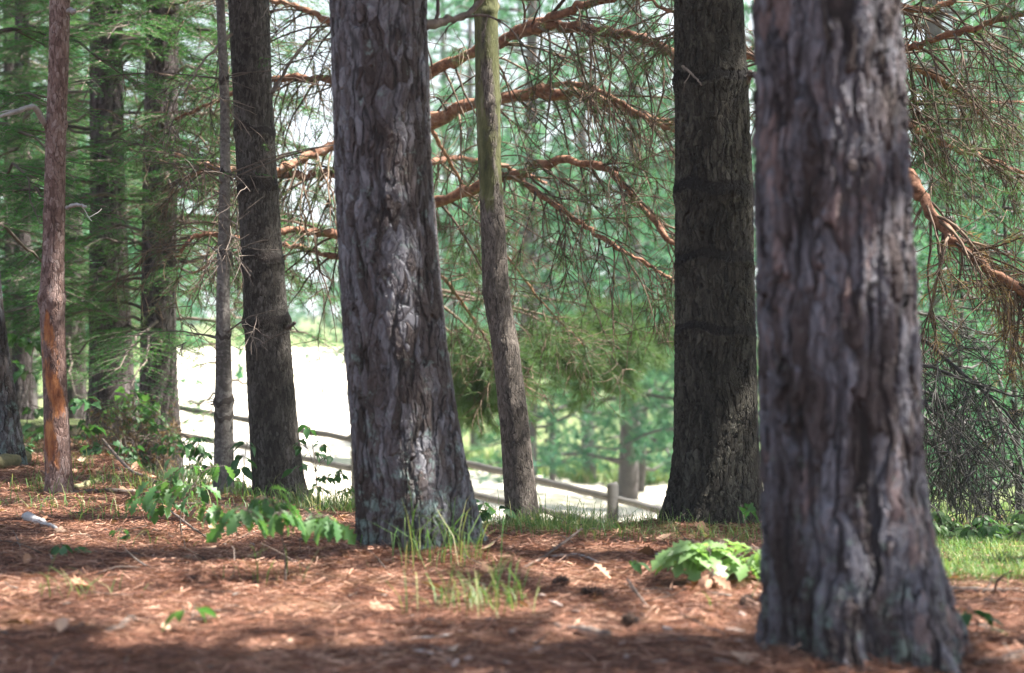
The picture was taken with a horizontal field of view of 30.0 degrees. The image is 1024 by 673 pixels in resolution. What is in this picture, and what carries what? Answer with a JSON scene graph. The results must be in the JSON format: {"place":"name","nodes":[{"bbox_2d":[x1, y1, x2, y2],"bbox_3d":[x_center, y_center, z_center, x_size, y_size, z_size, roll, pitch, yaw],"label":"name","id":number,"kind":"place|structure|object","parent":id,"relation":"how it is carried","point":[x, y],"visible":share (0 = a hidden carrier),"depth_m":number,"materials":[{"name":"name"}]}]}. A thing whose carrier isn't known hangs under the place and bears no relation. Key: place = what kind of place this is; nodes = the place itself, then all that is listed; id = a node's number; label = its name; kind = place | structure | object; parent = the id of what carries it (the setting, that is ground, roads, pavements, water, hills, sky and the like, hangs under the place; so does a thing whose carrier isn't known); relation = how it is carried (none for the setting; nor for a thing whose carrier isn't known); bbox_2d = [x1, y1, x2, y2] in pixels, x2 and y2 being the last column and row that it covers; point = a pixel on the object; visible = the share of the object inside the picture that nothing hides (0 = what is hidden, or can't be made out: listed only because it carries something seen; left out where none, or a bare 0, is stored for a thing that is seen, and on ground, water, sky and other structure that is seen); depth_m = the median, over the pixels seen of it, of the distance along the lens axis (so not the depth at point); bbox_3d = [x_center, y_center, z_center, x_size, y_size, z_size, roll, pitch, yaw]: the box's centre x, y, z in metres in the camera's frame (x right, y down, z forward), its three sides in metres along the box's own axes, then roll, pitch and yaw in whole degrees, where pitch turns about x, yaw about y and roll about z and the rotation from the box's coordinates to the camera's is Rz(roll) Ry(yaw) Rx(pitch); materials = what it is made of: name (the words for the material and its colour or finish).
{"place":"outdoors","nodes":[
{"label":"outdoors","id":0,"kind":"place"},
{"bbox_2d":[138,347,667,523],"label":"field","id":1,"kind":"structure","parent":0,"point":[326,409],"depth_m":39.09,"materials":[{"name":"white"}]},
{"bbox_2d":[177,3,289,450],"bbox_3d":[-2.539,-1.420,17.086,1.215,6.450,1.479,0,0,-38],"label":"spruce tree","id":2,"kind":"object","parent":1,"relation":"on","point":[192,402],"visible":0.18,"depth_m":16.87,"materials":[{"name":"green plant"}]},
{"bbox_2d":[233,0,755,491],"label":"pine tree","id":3,"kind":"object","parent":1,"relation":"on","point":[505,10],"visible":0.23,"depth_m":29.95,"materials":[{"name":"plant"}]},
{"bbox_2d":[461,225,619,484],"bbox_3d":[0.518,0.487,36.923,4.193,5.723,4.871,0,0,-8],"label":"young pine","id":4,"kind":"object","parent":1,"relation":"on","point":[551,436],"visible":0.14,"depth_m":36.93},
{"bbox_2d":[453,0,755,499],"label":"pine tree","id":5,"kind":"object","parent":1,"relation":"on","point":[628,478],"visible":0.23,"depth_m":32.99,"materials":[{"name":"plant"}]},
{"bbox_2d":[0,316,1023,672],"bbox_3d":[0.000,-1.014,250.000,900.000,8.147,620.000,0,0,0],"label":"ground","id":6,"kind":"structure","parent":0,"point":[310,326],"depth_m":5.42,"materials":[{"name":"soil"}]},
{"bbox_2d":[24,443,33,453],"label":"shrub","id":7,"kind":"object","parent":6,"relation":"on","point":[29,449],"visible":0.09,"depth_m":11.63,"materials":[{"name":"green plant"}]},
{"bbox_2d":[26,432,42,443],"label":"shrub","id":8,"kind":"object","parent":6,"relation":"on","point":[38,437],"visible":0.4,"depth_m":12.56,"materials":[{"name":"green plant"}]},
{"bbox_2d":[7,333,92,441],"bbox_3d":[-3.207,0.400,13.160,0.692,0.851,0.433,0,0,14],"label":"maple sapling","id":9,"kind":"object","parent":6,"relation":"on","point":[26,346],"visible":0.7,"depth_m":13.22,"materials":[{"name":"green plant"}]},
{"bbox_2d":[0,0,101,494],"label":"pine tree","id":10,"kind":"object","parent":6,"relation":"on","point":[51,298],"visible":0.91,"depth_m":9.25,"materials":[{"name":"red plant"}]},
{"bbox_2d":[48,543,89,556],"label":"seedling","id":11,"kind":"object","parent":6,"relation":"on","point":[62,550],"visible":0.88,"depth_m":6.78,"materials":[{"name":"green plant"}]},
{"bbox_2d":[70,432,97,444],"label":"shrub","id":12,"kind":"object","parent":6,"relation":"on","point":[81,435],"visible":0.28,"depth_m":12.62,"materials":[{"name":"green plant"}]},
{"bbox_2d":[36,553,147,599],"bbox_3d":[-1.351,0.722,5.779,0.398,0.152,0.402,0,0,-41],"label":"grass tuft","id":13,"kind":"object","parent":6,"relation":"on","point":[48,582],"visible":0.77,"depth_m":5.75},
{"bbox_2d":[0,0,187,468],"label":"spruce tree","id":14,"kind":"object","parent":6,"relation":"on","point":[11,439],"visible":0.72,"depth_m":10.88,"materials":[{"name":"plant"}]},
{"bbox_2d":[0,0,189,367],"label":"spruce tree","id":15,"kind":"object","parent":6,"relation":"on","point":[7,66],"visible":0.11,"depth_m":17.97,"materials":[{"name":"green plant"}]},
{"bbox_2d":[0,0,199,419],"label":"spruce tree","id":16,"kind":"object","parent":6,"relation":"on","point":[21,76],"visible":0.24,"depth_m":16.43,"materials":[{"name":"green plant"}]},
{"bbox_2d":[68,396,142,467],"bbox_3d":[-2.537,0.618,11.806,0.490,0.504,0.325,0,0,-23],"label":"maple sapling","id":17,"kind":"object","parent":6,"relation":"on","point":[91,429],"visible":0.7,"depth_m":11.77,"materials":[{"name":"green plant"}]},
{"bbox_2d":[84,416,127,441],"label":"shrub","id":18,"kind":"object","parent":6,"relation":"on","point":[110,423],"visible":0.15,"depth_m":12.96,"materials":[{"name":"green plant"}]},
{"bbox_2d":[109,528,129,544],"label":"seedling","id":19,"kind":"object","parent":6,"relation":"on","point":[124,536],"visible":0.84,"depth_m":7.40,"materials":[{"name":"green plant"}]},
{"bbox_2d":[71,387,200,474],"bbox_3d":[-2.437,0.670,12.411,0.861,0.696,0.899,0,0,0],"label":"dead shrub","id":20,"kind":"object","parent":6,"relation":"on","point":[131,436],"visible":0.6,"depth_m":12.41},
{"bbox_2d":[114,445,159,472],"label":"shrub","id":21,"kind":"object","parent":6,"relation":"on","point":[125,450],"visible":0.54,"depth_m":11.94,"materials":[{"name":"green plant"}]},
{"bbox_2d":[101,386,177,452],"bbox_3d":[-2.485,0.605,12.819,0.535,0.551,0.335,0,0,14],"label":"maple sapling","id":22,"kind":"object","parent":6,"relation":"on","point":[142,398],"visible":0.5,"depth_m":12.84,"materials":[{"name":"green plant"}]},
{"bbox_2d":[0,0,283,419],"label":"spruce tree","id":23,"kind":"object","parent":6,"relation":"on","point":[75,391],"visible":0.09,"depth_m":18.90,"materials":[{"name":"green plant"}]},
{"bbox_2d":[0,0,301,445],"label":"spruce tree","id":24,"kind":"object","parent":6,"relation":"on","point":[113,94],"visible":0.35,"depth_m":14.87,"materials":[{"name":"green plant"}]},
{"bbox_2d":[107,529,200,547],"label":"grass tuft","id":25,"kind":"object","parent":6,"relation":"on","point":[138,540],"visible":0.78,"depth_m":7.19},
{"bbox_2d":[0,0,334,388],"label":"pine tree","id":26,"kind":"object","parent":6,"relation":"on","point":[288,263],"visible":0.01,"depth_m":25.85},
{"bbox_2d":[144,423,194,478],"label":"shrub","id":27,"kind":"object","parent":6,"relation":"on","point":[155,428],"visible":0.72,"depth_m":12.18,"materials":[{"name":"green plant"}]},
{"bbox_2d":[0,0,339,434],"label":"pine tree","id":28,"kind":"object","parent":6,"relation":"on","point":[239,375],"visible":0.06,"depth_m":23.85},
{"bbox_2d":[0,0,343,479],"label":"spruce tree","id":29,"kind":"object","parent":6,"relation":"on","point":[158,380],"visible":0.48,"depth_m":13.78,"materials":[{"name":"green plant"}]},
{"bbox_2d":[126,463,234,536],"bbox_3d":[-1.326,0.665,7.555,0.428,0.317,0.343,0,0,0],"label":"maple sapling","id":30,"kind":"object","parent":6,"relation":"on","point":[180,487],"visible":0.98,"depth_m":7.56,"materials":[{"name":"green plant"}]},
{"bbox_2d":[157,443,212,482],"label":"cherry sapling","id":31,"kind":"object","parent":6,"relation":"on","point":[189,452],"visible":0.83,"depth_m":11.46,"materials":[{"name":"green plant"}]},
{"bbox_2d":[162,605,217,631],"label":"seedling","id":32,"kind":"object","parent":6,"relation":"on","point":[178,615],"visible":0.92,"depth_m":5.12,"materials":[{"name":"green plant"}]},
{"bbox_2d":[183,436,213,477],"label":"shrub","id":33,"kind":"object","parent":6,"relation":"on","point":[194,440],"visible":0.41,"depth_m":11.62,"materials":[{"name":"green plant"}]},
{"bbox_2d":[75,0,333,493],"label":"young spruce","id":34,"kind":"object","parent":6,"relation":"on","point":[223,401],"visible":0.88,"depth_m":10.07,"materials":[{"name":"grey plant"}]},
{"bbox_2d":[206,537,264,581],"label":"grass tuft","id":35,"kind":"object","parent":6,"relation":"on","point":[237,564],"visible":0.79,"depth_m":6.07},
{"bbox_2d":[150,0,331,507],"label":"pine tree","id":36,"kind":"object","parent":6,"relation":"on","point":[274,438],"visible":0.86,"depth_m":10.20,"materials":[{"name":"brown plant"}]},
{"bbox_2d":[226,441,256,493],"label":"cherry sapling","id":37,"kind":"object","parent":6,"relation":"on","point":[246,472],"visible":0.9,"depth_m":9.85,"materials":[{"name":"green plant"}]},
{"bbox_2d":[234,478,251,491],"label":"shrub","id":38,"kind":"object","parent":6,"relation":"on","point":[245,486],"visible":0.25,"depth_m":10.74,"materials":[{"name":"green plant"}]},
{"bbox_2d":[202,485,356,582],"bbox_3d":[-0.743,0.641,6.049,0.489,0.351,0.385,0,0,0],"label":"fern","id":39,"kind":"object","parent":6,"relation":"on","point":[326,526],"visible":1,"depth_m":5.97,"materials":[{"name":"green plant"}]},
{"bbox_2d":[250,540,319,583],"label":"grass tuft","id":40,"kind":"object","parent":6,"relation":"on","point":[278,570],"visible":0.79,"depth_m":6.01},
{"bbox_2d":[281,425,332,497],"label":"cherry sapling","id":41,"kind":"object","parent":6,"relation":"on","point":[307,433],"visible":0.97,"depth_m":9.91,"materials":[{"name":"green plant"}]},
{"bbox_2d":[307,469,353,496],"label":"shrub","id":42,"kind":"object","parent":6,"relation":"on","point":[337,478],"visible":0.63,"depth_m":11.40,"materials":[{"name":"green plant"}]},
{"bbox_2d":[87,391,660,523],"bbox_3d":[-1.808,1.494,20.359,0.636,1.765,10.790,0,0,-45],"label":"rail fence","id":43,"kind":"object","parent":6,"relation":"on","point":[612,498],"visible":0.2,"depth_m":18.75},
{"bbox_2d":[70,0,756,441],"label":"red pine","id":44,"kind":"object","parent":6,"relation":"on","point":[586,352],"visible":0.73,"depth_m":11.61,"materials":[{"name":"green plant"}]},
{"bbox_2d":[329,0,521,553],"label":"pine tree","id":45,"kind":"object","parent":6,"relation":"on","point":[404,422],"visible":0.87,"depth_m":6.64,"materials":[{"name":"grey plant"}]},
{"bbox_2d":[342,483,539,573],"bbox_3d":[-0.330,0.639,6.586,0.670,0.314,0.828,0,0,-37],"label":"grass tuft","id":46,"kind":"object","parent":6,"relation":"on","point":[460,552],"visible":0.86,"depth_m":6.48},
{"bbox_2d":[292,0,606,451],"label":"pine tree","id":47,"kind":"object","parent":6,"relation":"on","point":[469,93],"visible":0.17,"depth_m":45.89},
{"bbox_2d":[290,0,620,422],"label":"pine tree","id":48,"kind":"object","parent":6,"relation":"on","point":[454,39],"visible":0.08,"depth_m":49.90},
{"bbox_2d":[386,550,549,618],"bbox_3d":[-0.110,0.714,5.536,0.495,0.210,0.452,0,0,16],"label":"grass tuft","id":49,"kind":"object","parent":6,"relation":"on","point":[479,594],"visible":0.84,"depth_m":5.53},
{"bbox_2d":[0,433,989,667],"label":"leaf litter","id":50,"kind":"object","parent":6,"relation":"on","point":[62,623],"visible":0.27,"depth_m":6.31,"materials":[{"name":"brown plant"}]},
{"bbox_2d":[476,499,515,523],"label":"seedling","id":51,"kind":"object","parent":6,"relation":"on","point":[483,514],"visible":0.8,"depth_m":8.77,"materials":[{"name":"green plant"}]},
{"bbox_2d":[473,0,538,523],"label":"pine tree","id":52,"kind":"object","parent":6,"relation":"on","point":[519,485],"visible":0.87,"depth_m":8.95,"materials":[{"name":"brown plant"}]},
{"bbox_2d":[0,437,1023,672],"bbox_3d":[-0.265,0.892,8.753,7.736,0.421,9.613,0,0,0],"label":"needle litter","id":53,"kind":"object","parent":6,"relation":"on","point":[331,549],"visible":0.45,"depth_m":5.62,"materials":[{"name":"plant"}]},
{"bbox_2d":[0,451,31,469],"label":"fallen log","id":54,"kind":"object","parent":53,"relation":"on","point":[6,460],"visible":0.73,"depth_m":10.83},
{"bbox_2d":[21,511,57,528],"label":"fallen branch","id":55,"kind":"object","parent":53,"relation":"on","point":[28,516],"visible":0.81,"depth_m":7.95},
{"bbox_2d":[74,478,99,489],"bbox_3d":[-2.176,0.759,9.752,0.054,0.047,0.491,0,0,0],"label":"fallen log","id":56,"kind":"object","parent":53,"relation":"on","point":[87,482],"visible":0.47,"depth_m":9.72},
{"bbox_2d":[103,615,134,632],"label":"fallen branch","id":57,"kind":"object","parent":53,"relation":"on","point":[124,620],"visible":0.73,"depth_m":5.00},
{"bbox_2d":[101,437,156,481],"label":"fallen branch","id":58,"kind":"object","parent":53,"relation":"on","point":[122,462],"visible":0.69,"depth_m":10.98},
{"bbox_2d":[73,488,186,494],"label":"fallen branch","id":59,"kind":"object","parent":53,"relation":"on","point":[107,489],"visible":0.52,"depth_m":9.42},
{"bbox_2d":[166,507,243,544],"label":"fallen twig","id":60,"kind":"object","parent":53,"relation":"on","point":[186,523],"visible":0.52,"depth_m":7.72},
{"bbox_2d":[196,522,255,543],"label":"fallen twig","id":61,"kind":"object","parent":53,"relation":"on","point":[225,530],"visible":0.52,"depth_m":7.59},
{"bbox_2d":[261,543,328,581],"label":"fallen twig","id":62,"kind":"object","parent":53,"relation":"on","point":[293,560],"visible":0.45,"depth_m":6.41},
{"bbox_2d":[413,649,433,653],"bbox_3d":[-0.215,0.766,4.649,0.056,0.010,0.011,0,0,23],"label":"bark chip","id":63,"kind":"object","parent":53,"relation":"on","point":[421,650],"visible":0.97,"depth_m":4.64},
{"bbox_2d":[410,630,460,638],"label":"fallen twig","id":64,"kind":"object","parent":53,"relation":"on","point":[433,636],"visible":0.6,"depth_m":4.88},
{"bbox_2d":[452,659,458,665],"bbox_3d":[-0.133,0.765,4.486,0.016,0.010,0.043,0,0,0],"label":"bark chip","id":65,"kind":"object","parent":53,"relation":"on","point":[455,663],"visible":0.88,"depth_m":4.48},
{"bbox_2d":[529,646,541,651],"bbox_3d":[0.057,0.761,4.657,0.037,0.011,0.015,0,0,-42],"label":"bark chip","id":66,"kind":"object","parent":53,"relation":"on","point":[537,648],"visible":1,"depth_m":4.65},
{"bbox_2d":[524,528,582,568],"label":"fallen twig","id":67,"kind":"object","parent":53,"relation":"on","point":[564,542],"visible":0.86,"depth_m":6.81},
{"bbox_2d":[551,575,569,588],"bbox_3d":[0.153,0.771,5.993,0.062,0.048,0.049,0,0,0],"label":"pine cone","id":68,"kind":"object","parent":53,"relation":"on","point":[557,579],"visible":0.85,"depth_m":5.98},
{"bbox_2d":[550,553,597,561],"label":"fallen twig","id":69,"kind":"object","parent":53,"relation":"on","point":[581,555],"visible":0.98,"depth_m":6.72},
{"bbox_2d":[549,622,612,638],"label":"fallen branch","id":70,"kind":"object","parent":53,"relation":"on","point":[583,628],"visible":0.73,"depth_m":4.91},
{"bbox_2d":[580,585,603,598],"bbox_3d":[0.238,0.764,5.712,0.074,0.048,0.048,0,0,0],"label":"pine cone","id":71,"kind":"object","parent":53,"relation":"on","point":[591,590],"visible":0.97,"depth_m":5.70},
{"bbox_2d":[619,612,638,628],"bbox_3d":[0.307,0.744,5.001,0.046,0.047,0.045,0,0,-29],"label":"pine cone","id":72,"kind":"object","parent":53,"relation":"on","point":[630,619],"visible":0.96,"depth_m":4.99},
{"bbox_2d":[626,578,685,611],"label":"fallen twig","id":73,"kind":"object","parent":53,"relation":"on","point":[634,590],"visible":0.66,"depth_m":5.65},
{"bbox_2d":[651,659,667,663],"bbox_3d":[0.350,0.769,4.522,0.039,0.010,0.019,0,0,0],"label":"bark chip","id":74,"kind":"object","parent":53,"relation":"on","point":[658,661],"visible":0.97,"depth_m":4.52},
{"bbox_2d":[715,658,730,663],"bbox_3d":[0.494,0.760,4.478,0.017,0.009,0.051,0,0,-35],"label":"bark chip","id":75,"kind":"object","parent":53,"relation":"on","point":[717,659],"visible":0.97,"depth_m":4.47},
{"bbox_2d":[725,628,744,631],"bbox_3d":[0.574,0.755,4.918,0.052,0.009,0.019,0,0,0],"label":"bark chip","id":76,"kind":"object","parent":53,"relation":"on","point":[737,629],"visible":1,"depth_m":4.91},
{"bbox_2d":[739,594,754,608],"bbox_3d":[0.673,0.760,5.470,0.048,0.048,0.049,0,0,42],"label":"pine cone","id":77,"kind":"object","parent":53,"relation":"on","point":[743,599],"visible":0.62,"depth_m":5.46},
{"bbox_2d":[951,571,1023,592],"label":"fallen branch","id":78,"kind":"object","parent":53,"relation":"on","point":[995,587],"visible":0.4,"depth_m":5.75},
{"bbox_2d":[971,649,1023,666],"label":"fallen twig","id":79,"kind":"object","parent":53,"relation":"on","point":[1012,654],"visible":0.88,"depth_m":4.52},
{"bbox_2d":[0,436,1023,586],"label":"grass","id":80,"kind":"structure","parent":6,"relation":"on","point":[342,504],"depth_m":8.38,"materials":[{"name":"plant"}]},
{"bbox_2d":[0,61,1023,381],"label":"wood","id":81,"kind":"object","parent":6,"relation":"on","point":[330,319],"visible":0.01,"depth_m":114.09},
{"bbox_2d":[0,435,1023,667],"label":"twig litter","id":82,"kind":"object","parent":6,"relation":"on","point":[535,642],"visible":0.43,"depth_m":5.86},
{"bbox_2d":[431,0,674,481],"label":"pine tree","id":83,"kind":"object","parent":6,"relation":"on","point":[591,466],"visible":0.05,"depth_m":39.91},
{"bbox_2d":[470,174,674,491],"bbox_3d":[2.314,0.211,36.135,5.602,6.582,4.822,0,0,-23],"label":"young pine","id":84,"kind":"object","parent":6,"relation":"on","point":[643,468],"visible":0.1,"depth_m":35.87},
{"bbox_2d":[497,488,657,529],"bbox_3d":[0.280,0.728,7.937,0.708,0.226,0.654,0,0,0],"label":"grass tuft","id":85,"kind":"object","parent":6,"relation":"on","point":[541,512],"visible":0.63,"depth_m":7.99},
{"bbox_2d":[527,494,631,540],"bbox_3d":[0.321,0.699,7.432,0.491,0.213,0.518,0,0,-25],"label":"grass tuft","id":86,"kind":"object","parent":6,"relation":"on","point":[586,532],"visible":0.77,"depth_m":7.46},
{"bbox_2d":[629,558,650,574],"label":"seedling","id":87,"kind":"object","parent":6,"relation":"on","point":[636,565],"visible":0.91,"depth_m":6.30,"materials":[{"name":"green plant"}]},
{"bbox_2d":[566,229,756,479],"bbox_3d":[3.579,0.619,38.868,4.871,5.723,4.193,0,0,-15],"label":"young pine","id":88,"kind":"object","parent":6,"relation":"on","point":[655,457],"visible":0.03,"depth_m":38.87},
{"bbox_2d":[462,0,913,471],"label":"pine tree","id":89,"kind":"object","parent":6,"relation":"on","point":[667,426],"visible":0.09,"depth_m":29.55,"materials":[{"name":"plant"}]},
{"bbox_2d":[651,538,759,581],"bbox_3d":[0.648,0.730,6.151,0.423,0.168,0.422,0,0,0],"label":"oak seedling","id":90,"kind":"object","parent":6,"relation":"on","point":[694,560],"visible":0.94,"depth_m":6.02,"materials":[{"name":"green plant"}]},
{"bbox_2d":[659,0,761,527],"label":"pine tree","id":91,"kind":"object","parent":6,"relation":"on","point":[714,469],"visible":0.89,"depth_m":8.16,"materials":[{"name":"brown plant"}]},
{"bbox_2d":[683,565,749,590],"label":"dead seedling","id":92,"kind":"object","parent":6,"relation":"on","point":[703,582],"visible":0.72,"depth_m":5.91,"materials":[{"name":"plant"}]},
{"bbox_2d":[693,579,759,609],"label":"grass tuft","id":93,"kind":"object","parent":6,"relation":"on","point":[718,600],"visible":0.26,"depth_m":5.43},
{"bbox_2d":[739,502,758,538],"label":"seedling","id":94,"kind":"object","parent":6,"relation":"on","point":[747,509],"visible":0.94,"depth_m":7.58,"materials":[{"name":"green plant"}]},
{"bbox_2d":[564,0,1023,488],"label":"pine tree","id":95,"kind":"object","parent":6,"relation":"on","point":[935,28],"visible":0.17,"depth_m":21.78,"materials":[{"name":"plant"}]},
{"bbox_2d":[566,0,1023,447],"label":"red pine","id":96,"kind":"object","parent":6,"relation":"on","point":[973,106],"visible":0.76,"depth_m":9.24,"materials":[{"name":"green plant"}]},
{"bbox_2d":[751,0,973,672],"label":"pine tree","id":97,"kind":"object","parent":6,"relation":"on","point":[852,569],"visible":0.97,"depth_m":4.44,"materials":[{"name":"grey plant"}]},
{"bbox_2d":[931,510,970,542],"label":"shrub","id":98,"kind":"object","parent":6,"relation":"on","point":[947,524],"visible":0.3,"depth_m":8.36,"materials":[{"name":"green plant"}]},
{"bbox_2d":[902,0,1023,464],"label":"pine tree","id":99,"kind":"object","parent":6,"relation":"on","point":[1010,94],"visible":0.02,"depth_m":25.79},
{"bbox_2d":[903,0,1023,364],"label":"pine tree","id":100,"kind":"object","parent":6,"relation":"on","point":[994,31],"visible":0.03,"depth_m":29.51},
{"bbox_2d":[906,53,1023,497],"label":"young pine","id":101,"kind":"object","parent":6,"relation":"on","point":[961,177],"visible":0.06,"depth_m":19.97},
{"bbox_2d":[913,136,1023,505],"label":"young pine","id":102,"kind":"object","parent":6,"relation":"on","point":[965,196],"visible":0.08,"depth_m":16.00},
{"bbox_2d":[914,200,1023,508],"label":"young pine","id":103,"kind":"object","parent":6,"relation":"on","point":[962,314],"visible":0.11,"depth_m":13.46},
{"bbox_2d":[917,310,1023,525],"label":"dead spruce","id":104,"kind":"object","parent":6,"relation":"on","point":[956,458],"visible":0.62,"depth_m":8.80,"materials":[{"name":"grey plant"}]},
{"bbox_2d":[919,157,1023,508],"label":"young pine","id":105,"kind":"object","parent":6,"relation":"on","point":[1003,230],"visible":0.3,"depth_m":12.50,"materials":[{"name":"plant"}]},
{"bbox_2d":[956,605,1003,634],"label":"seedling","id":106,"kind":"object","parent":6,"relation":"on","point":[986,616],"visible":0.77,"depth_m":4.92,"materials":[{"name":"green plant"}]},
{"bbox_2d":[950,514,1019,543],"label":"shrub","id":107,"kind":"object","parent":6,"relation":"on","point":[989,528],"visible":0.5,"depth_m":8.08,"materials":[{"name":"green plant"}]},
{"bbox_2d":[994,510,1023,542],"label":"shrub","id":108,"kind":"object","parent":6,"relation":"on","point":[1016,526],"visible":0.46,"depth_m":8.22,"materials":[{"name":"green plant"}]},
{"bbox_2d":[0,0,1023,334],"label":"sky","id":109,"kind":"structure","parent":0,"point":[324,137],"materials":[{"name":"white"}]}
]}

